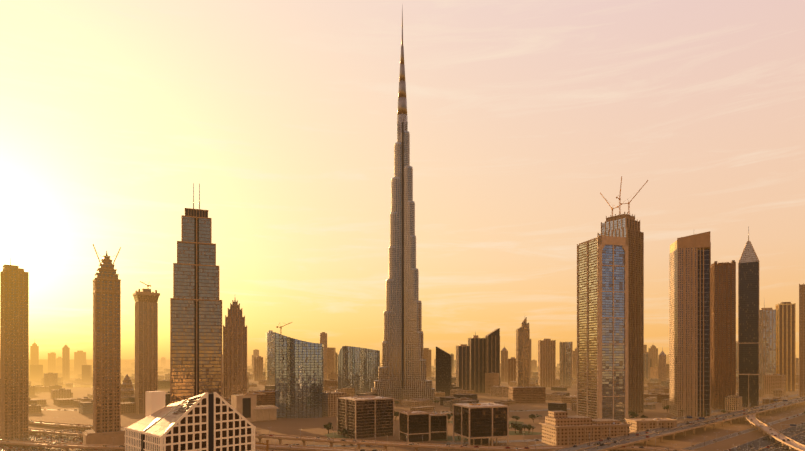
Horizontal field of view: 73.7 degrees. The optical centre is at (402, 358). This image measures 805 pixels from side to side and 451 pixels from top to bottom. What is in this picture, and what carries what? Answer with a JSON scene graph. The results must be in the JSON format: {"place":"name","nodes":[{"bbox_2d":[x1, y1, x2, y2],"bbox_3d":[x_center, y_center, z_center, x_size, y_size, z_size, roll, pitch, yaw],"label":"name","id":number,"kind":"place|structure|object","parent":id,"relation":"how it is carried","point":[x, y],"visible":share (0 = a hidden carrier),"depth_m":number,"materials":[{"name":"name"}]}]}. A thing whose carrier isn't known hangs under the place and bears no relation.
{"place":"outdoors","nodes":[
{"label":"outdoors","id":0,"kind":"place"},
{"bbox_2d":[0,429,108,450],"bbox_3d":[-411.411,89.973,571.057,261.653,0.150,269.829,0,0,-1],"label":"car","id":1,"kind":"object","parent":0,"point":[54,441],"depth_m":550.12,"materials":[{"name":"paint"}]},
{"bbox_2d":[29,428,385,450],"bbox_3d":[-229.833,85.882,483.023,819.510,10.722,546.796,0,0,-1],"label":"ramp road","id":2,"kind":"structure","parent":0,"point":[271,446],"depth_m":494.69,"materials":[{"name":"grey asphalt"}]},
{"bbox_2d":[31,375,435,387],"bbox_3d":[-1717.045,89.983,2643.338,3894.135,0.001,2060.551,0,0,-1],"label":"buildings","id":3,"kind":"structure","parent":0,"point":[90,386],"depth_m":1798.87,"materials":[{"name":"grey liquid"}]},
{"bbox_2d":[25,437,541,446],"bbox_3d":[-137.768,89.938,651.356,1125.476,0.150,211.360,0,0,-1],"label":"ramp road","id":4,"kind":"structure","parent":0,"point":[455,443],"depth_m":569.32,"materials":[{"name":"grey asphalt"}]},
{"bbox_2d":[41,402,658,412],"bbox_3d":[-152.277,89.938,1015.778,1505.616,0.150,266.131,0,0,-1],"label":"burj boulevard road","id":5,"kind":"structure","parent":0,"point":[436,412],"depth_m":931.62,"materials":[{"name":"grey asphalt"}]},
{"bbox_2d":[29,420,694,450],"bbox_3d":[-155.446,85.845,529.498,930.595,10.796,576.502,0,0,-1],"label":"ramp road","id":6,"kind":"structure","parent":0,"point":[304,439],"depth_m":510.94,"materials":[{"name":"grey asphalt"}]},
{"bbox_2d":[0,0,804,358],"label":"sky","id":7,"kind":"structure","parent":0,"point":[283,113],"materials":[{"name":"orange"}]},
{"bbox_2d":[29,359,804,450],"bbox_3d":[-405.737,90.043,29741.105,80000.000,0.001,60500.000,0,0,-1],"label":"ground","id":8,"kind":"structure","parent":0,"point":[312,427],"depth_m":769.09,"materials":[{"name":"beige sand"}]},
{"bbox_2d":[0,258,28,439],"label":"tower slab","id":9,"kind":"structure","parent":8,"relation":"on","point":[14,351],"depth_m":600.11,"materials":[{"name":"concrete"}]},
{"bbox_2d":[30,339,38,364],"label":"tower","id":10,"kind":"structure","parent":8,"relation":"on","point":[34,353],"depth_m":2561.74,"materials":[{"name":"concrete"}]},
{"bbox_2d":[48,352,55,372],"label":"tower","id":11,"kind":"structure","parent":8,"relation":"on","point":[51,362],"depth_m":2956.33,"materials":[{"name":"concrete"}]},
{"bbox_2d":[62,345,69,379],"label":"tower","id":12,"kind":"structure","parent":8,"relation":"on","point":[65,362],"depth_m":2265.39,"materials":[{"name":"concrete"}]},
{"bbox_2d":[83,244,124,444],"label":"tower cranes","id":13,"kind":"object","parent":8,"relation":"on","point":[106,355],"visible":1,"depth_m":552.09,"materials":[{"name":"concrete"}]},
{"bbox_2d":[121,374,134,401],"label":"building","id":14,"kind":"structure","parent":8,"relation":"on","point":[127,389],"depth_m":968.48,"materials":[{"name":"concrete"}]},
{"bbox_2d":[0,439,282,450],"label":"ramp road","id":15,"kind":"structure","parent":8,"relation":"on","point":[90,447],"depth_m":521.93,"materials":[{"name":"grey asphalt"}]},
{"bbox_2d":[133,281,159,413],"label":"skyscraper","id":16,"kind":"structure","parent":8,"relation":"on","point":[146,340],"depth_m":876.27,"materials":[{"name":"concrete"}]},
{"bbox_2d":[124,391,255,450],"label":"office building","id":17,"kind":"structure","parent":8,"relation":"on","point":[213,421],"depth_m":265.90,"materials":[{"name":"white concrete"},{"name":"dark glass"}]},
{"bbox_2d":[170,183,221,403],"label":"skyscraper","id":18,"kind":"structure","parent":8,"relation":"on","point":[195,336],"depth_m":575.63,"materials":[{"name":"grey glass"}]},
{"bbox_2d":[223,299,246,397],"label":"art deco tower","id":19,"kind":"structure","parent":8,"relation":"on","point":[234,355],"depth_m":970.96,"materials":[{"name":"concrete"}]},
{"bbox_2d":[231,394,278,421],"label":"low-rise building","id":20,"kind":"structure","parent":8,"relation":"on","point":[247,408],"depth_m":767.70,"materials":[{"name":"paint"}]},
{"bbox_2d":[253,356,262,380],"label":"tower","id":21,"kind":"structure","parent":8,"relation":"on","point":[257,368],"depth_m":2174.23,"materials":[{"name":"concrete"}]},
{"bbox_2d":[255,440,268,450],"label":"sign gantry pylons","id":22,"kind":"object","parent":8,"relation":"on","point":[267,445],"visible":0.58,"depth_m":436.08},
{"bbox_2d":[275,322,323,417],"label":"curved office building","id":23,"kind":"structure","parent":8,"relation":"on","point":[299,378],"depth_m":812.89,"materials":[{"name":"glass"}]},
{"bbox_2d":[338,346,379,394],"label":"office building","id":24,"kind":"structure","parent":8,"relation":"on","point":[358,369],"depth_m":1330.36,"materials":[{"name":"glass"}]},
{"bbox_2d":[337,395,393,438],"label":"gridded block","id":25,"kind":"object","parent":8,"relation":"on","point":[358,418],"visible":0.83,"depth_m":615.86,"materials":[{"name":"brown glass"}]},
{"bbox_2d":[0,394,804,450],"bbox_3d":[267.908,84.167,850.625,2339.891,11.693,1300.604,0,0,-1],"label":"cars","id":26,"kind":"object","parent":8,"relation":"on","point":[447,443],"visible":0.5,"depth_m":581.89,"materials":[{"name":"car paint"},{"name":"dark glass"},{"name":"rubber"}]},
{"bbox_2d":[0,392,804,450],"bbox_3d":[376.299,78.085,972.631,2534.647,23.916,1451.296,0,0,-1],"label":"trees","id":27,"kind":"object","parent":8,"relation":"on","point":[541,441],"visible":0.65,"depth_m":542.91,"materials":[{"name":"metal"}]},
{"bbox_2d":[371,8,434,402],"bbox_3d":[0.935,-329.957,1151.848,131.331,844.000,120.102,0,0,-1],"label":"skyscraper","id":28,"kind":"structure","parent":8,"relation":"on","point":[402,372],"depth_m":1119.52,"materials":[{"name":"metal"}]},
{"bbox_2d":[29,369,798,416],"bbox_3d":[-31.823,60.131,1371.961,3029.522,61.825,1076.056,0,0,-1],"label":"blocks","id":29,"kind":"structure","parent":8,"relation":"on","point":[775,385],"depth_m":1251.61,"materials":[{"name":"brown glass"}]},
{"bbox_2d":[29,330,798,413],"bbox_3d":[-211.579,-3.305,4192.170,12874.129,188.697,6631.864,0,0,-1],"label":"city blocks","id":30,"kind":"structure","parent":8,"relation":"on","point":[60,395],"depth_m":1840.91,"materials":[{"name":"brown glass"}]},
{"bbox_2d":[399,411,429,441],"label":"office building","id":31,"kind":"structure","parent":8,"relation":"on","point":[415,427],"depth_m":583.73,"materials":[{"name":"black glass"}]},
{"bbox_2d":[430,413,446,439],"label":"office building","id":32,"kind":"structure","parent":8,"relation":"on","point":[438,427],"depth_m":597.01,"materials":[{"name":"black glass"}]},
{"bbox_2d":[436,347,451,395],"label":"dark slab tower","id":33,"kind":"structure","parent":8,"relation":"on","point":[443,371],"depth_m":1288.01,"materials":[{"name":"black glass"}]},
{"bbox_2d":[456,344,469,389],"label":"high-rise building","id":34,"kind":"structure","parent":8,"relation":"on","point":[463,366],"depth_m":1382.77,"materials":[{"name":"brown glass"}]},
{"bbox_2d":[468,332,485,392],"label":"high-rise building","id":35,"kind":"structure","parent":8,"relation":"on","point":[476,344],"depth_m":1419.96,"materials":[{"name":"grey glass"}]},
{"bbox_2d":[453,403,508,445],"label":"glass box on pilotis","id":36,"kind":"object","parent":8,"relation":"on","point":[481,424],"visible":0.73,"depth_m":553.95,"materials":[{"name":"glass"}]},
{"bbox_2d":[485,328,499,385],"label":"high-rise building","id":37,"kind":"structure","parent":8,"relation":"on","point":[492,351],"depth_m":1402.78,"materials":[{"name":"grey glass"}]},
{"bbox_2d":[501,346,507,381],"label":"tower","id":38,"kind":"structure","parent":8,"relation":"on","point":[504,364],"depth_m":2087.35,"materials":[{"name":"concrete"}]},
{"bbox_2d":[508,357,515,383],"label":"tower","id":39,"kind":"structure","parent":8,"relation":"on","point":[511,368],"depth_m":1887.34,"materials":[{"name":"concrete"}]},
{"bbox_2d":[516,317,529,386],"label":"blade tower","id":40,"kind":"structure","parent":8,"relation":"on","point":[523,355],"depth_m":1486.17,"materials":[{"name":"beige glass"}]},
{"bbox_2d":[508,387,544,402],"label":"building","id":41,"kind":"structure","parent":8,"relation":"on","point":[527,394],"depth_m":1083.38,"materials":[{"name":"concrete"}]},
{"bbox_2d":[538,339,555,386],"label":"tan tower block","id":42,"kind":"structure","parent":8,"relation":"on","point":[546,362],"depth_m":1682.95,"materials":[{"name":"concrete"}]},
{"bbox_2d":[323,400,804,438],"bbox_3d":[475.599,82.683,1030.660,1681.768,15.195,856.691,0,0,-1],"label":"trees","id":43,"kind":"object","parent":8,"relation":"on","point":[520,427],"visible":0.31,"depth_m":749.09,"materials":[{"name":"green plant"}]},
{"bbox_2d":[325,421,804,440],"bbox_3d":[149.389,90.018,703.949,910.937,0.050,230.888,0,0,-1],"label":"lawn patches","id":44,"kind":"object","parent":8,"relation":"on","point":[336,435],"visible":0.12,"depth_m":636.93,"materials":[{"name":"green plant"}]},
{"bbox_2d":[560,342,572,385],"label":"high-rise building","id":45,"kind":"structure","parent":8,"relation":"on","point":[566,363],"depth_m":1788.76,"materials":[{"name":"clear glass"}]},
{"bbox_2d":[573,347,576,378],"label":"tower","id":46,"kind":"structure","parent":8,"relation":"on","point":[575,364],"depth_m":2394.50,"materials":[{"name":"concrete"}]},
{"bbox_2d":[542,411,629,445],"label":"terraced building","id":47,"kind":"structure","parent":8,"relation":"on","point":[553,436],"depth_m":558.81,"materials":[{"name":"concrete"}]},
{"bbox_2d":[577,235,627,421],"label":"glass tower","id":48,"kind":"structure","parent":8,"relation":"on","point":[602,327],"depth_m":759.10,"materials":[{"name":"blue glass"}]},
{"bbox_2d":[597,176,647,413],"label":"tower under construction","id":49,"kind":"structure","parent":8,"relation":"on","point":[624,225],"depth_m":880.88,"materials":[{"name":"brown glass"}]},
{"bbox_2d":[644,352,649,378],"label":"tower","id":50,"kind":"structure","parent":8,"relation":"on","point":[646,365],"depth_m":1992.20,"materials":[{"name":"beige glass"}]},
{"bbox_2d":[626,418,676,435],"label":"arcade building","id":51,"kind":"structure","parent":8,"relation":"on","point":[640,426],"depth_m":627.25,"materials":[{"name":"concrete"}]},
{"bbox_2d":[241,393,678,427],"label":"rooftop plant","id":52,"kind":"object","parent":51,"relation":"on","point":[438,413],"visible":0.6,"depth_m":603.37,"materials":[{"name":"grey metal"}]},
{"bbox_2d":[648,345,657,366],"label":"tower","id":53,"kind":"structure","parent":8,"relation":"on","point":[653,350],"depth_m":2596.07,"materials":[{"name":"concrete"}]},
{"bbox_2d":[658,347,665,385],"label":"tower","id":54,"kind":"structure","parent":8,"relation":"on","point":[662,366],"depth_m":1697.07,"materials":[{"name":"concrete"}]},
{"bbox_2d":[669,231,710,416],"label":"skyscraper","id":55,"kind":"structure","parent":8,"relation":"on","point":[690,325],"depth_m":833.22,"materials":[{"name":"clear glass"}]},
{"bbox_2d":[711,260,735,408],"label":"skyscraper","id":56,"kind":"structure","parent":8,"relation":"on","point":[723,330],"depth_m":953.44,"materials":[{"name":"concrete"}]},
{"bbox_2d":[736,341,737,368],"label":"tower","id":57,"kind":"structure","parent":8,"relation":"on","point":[736,354],"depth_m":1995.77,"materials":[{"name":"beige glass"}]},
{"bbox_2d":[738,226,758,406],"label":"skyscraper","id":58,"kind":"structure","parent":8,"relation":"on","point":[748,327],"depth_m":991.12,"materials":[{"name":"black glass"}]},
{"bbox_2d":[759,308,775,388],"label":"grey tower","id":59,"kind":"structure","parent":8,"relation":"on","point":[767,340],"depth_m":1494.36,"materials":[{"name":"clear glass"}]},
{"bbox_2d":[776,302,795,390],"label":"skyscraper","id":60,"kind":"structure","parent":8,"relation":"on","point":[786,338],"depth_m":1481.45,"materials":[{"name":"concrete"}]},
{"bbox_2d":[799,283,804,396],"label":"skyscraper","id":61,"kind":"structure","parent":8,"relation":"on","point":[801,338],"depth_m":1201.91,"materials":[{"name":"concrete"}]},
{"bbox_2d":[530,394,798,445],"bbox_3d":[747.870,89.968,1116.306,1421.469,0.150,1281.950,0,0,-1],"label":"highway","id":62,"kind":"structure","parent":0,"point":[681,417],"depth_m":821.09,"materials":[{"name":"grey asphalt"}]},
{"bbox_2d":[548,396,804,450],"bbox_3d":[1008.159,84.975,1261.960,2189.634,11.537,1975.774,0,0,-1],"label":"highway","id":63,"kind":"structure","parent":0,"point":[633,438],"depth_m":601.73,"materials":[{"name":"grey asphalt"}]},
{"bbox_2d":[683,413,804,449],"bbox_3d":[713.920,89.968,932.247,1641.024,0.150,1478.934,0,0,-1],"label":"service road","id":64,"kind":"structure","parent":0,"point":[709,442],"depth_m":628.78,"materials":[{"name":"grey asphalt"}]},
{"bbox_2d":[728,422,804,450],"bbox_3d":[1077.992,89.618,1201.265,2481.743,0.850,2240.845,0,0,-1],"label":"road","id":65,"kind":"structure","parent":0,"point":[759,442],"depth_m":569.50,"materials":[{"name":"grey asphalt"}]},
{"bbox_2d":[682,399,802,426],"bbox_3d":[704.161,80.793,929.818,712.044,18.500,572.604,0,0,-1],"label":"highway sign gantries","id":66,"kind":"object","parent":65,"relation":"on","point":[703,418],"visible":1,"depth_m":666.98,"materials":[{"name":"metal"}]},
{"bbox_2d":[745,409,804,450],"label":"ramp road","id":67,"kind":"structure","parent":0,"point":[791,443],"depth_m":587.62,"materials":[{"name":"grey asphalt"}]}
]}

